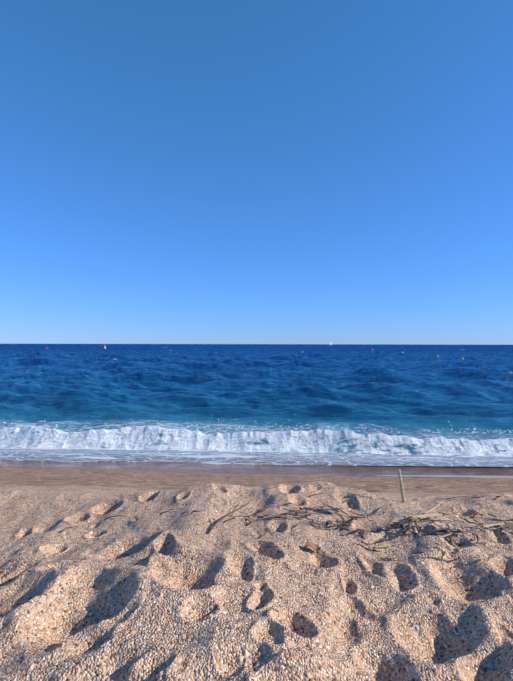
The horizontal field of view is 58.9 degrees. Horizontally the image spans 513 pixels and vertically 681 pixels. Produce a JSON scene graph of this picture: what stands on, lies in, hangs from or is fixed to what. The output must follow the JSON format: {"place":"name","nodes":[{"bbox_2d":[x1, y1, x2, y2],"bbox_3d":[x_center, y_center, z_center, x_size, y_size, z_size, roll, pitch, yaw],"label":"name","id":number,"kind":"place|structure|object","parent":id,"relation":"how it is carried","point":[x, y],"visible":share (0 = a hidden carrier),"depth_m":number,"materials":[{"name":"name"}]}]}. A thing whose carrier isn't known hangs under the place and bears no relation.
{"place":"outdoors","nodes":[
{"label":"outdoors","id":0,"kind":"place"},
{"bbox_2d":[0,461,512,680],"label":"beach sand","id":1,"kind":"structure","parent":0,"point":[151,594],"depth_m":0.59,"materials":[{"name":"beige sand"}]},
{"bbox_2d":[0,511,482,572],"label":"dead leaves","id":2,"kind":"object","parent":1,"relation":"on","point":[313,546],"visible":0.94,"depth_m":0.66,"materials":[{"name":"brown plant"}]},
{"bbox_2d":[60,487,512,538],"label":"dark twigs","id":3,"kind":"object","parent":1,"relation":"on","point":[218,521],"visible":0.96,"depth_m":0.75,"materials":[{"name":"brown wood"}]},
{"bbox_2d":[85,469,502,563],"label":"dry cane pieces","id":4,"kind":"object","parent":1,"relation":"on","point":[420,516],"visible":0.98,"depth_m":0.78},
{"bbox_2d":[134,495,512,561],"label":"dried seaweed","id":5,"kind":"object","parent":1,"relation":"on","point":[402,521],"visible":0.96,"depth_m":0.75,"materials":[{"name":"brown plant"}]},
{"bbox_2d":[0,344,512,466],"bbox_3d":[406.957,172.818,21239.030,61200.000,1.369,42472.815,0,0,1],"label":"sea","id":6,"kind":"structure","parent":0,"point":[406,391],"depth_m":15.18,"materials":[{"name":"blue liquid"}]},
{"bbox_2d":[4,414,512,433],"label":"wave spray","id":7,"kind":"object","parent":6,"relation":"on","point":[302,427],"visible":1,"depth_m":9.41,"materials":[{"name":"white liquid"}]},
{"bbox_2d":[0,0,512,344],"label":"sky","id":8,"kind":"structure","parent":0,"point":[172,171],"materials":[{"name":"blue"}]},
{"bbox_2d":[311,474,512,478],"bbox_3d":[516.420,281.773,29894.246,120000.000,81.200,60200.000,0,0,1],"label":"ground","id":9,"kind":"structure","parent":0,"point":[476,476],"depth_m":5.88,"materials":[{"name":"beige sand"}]}
]}

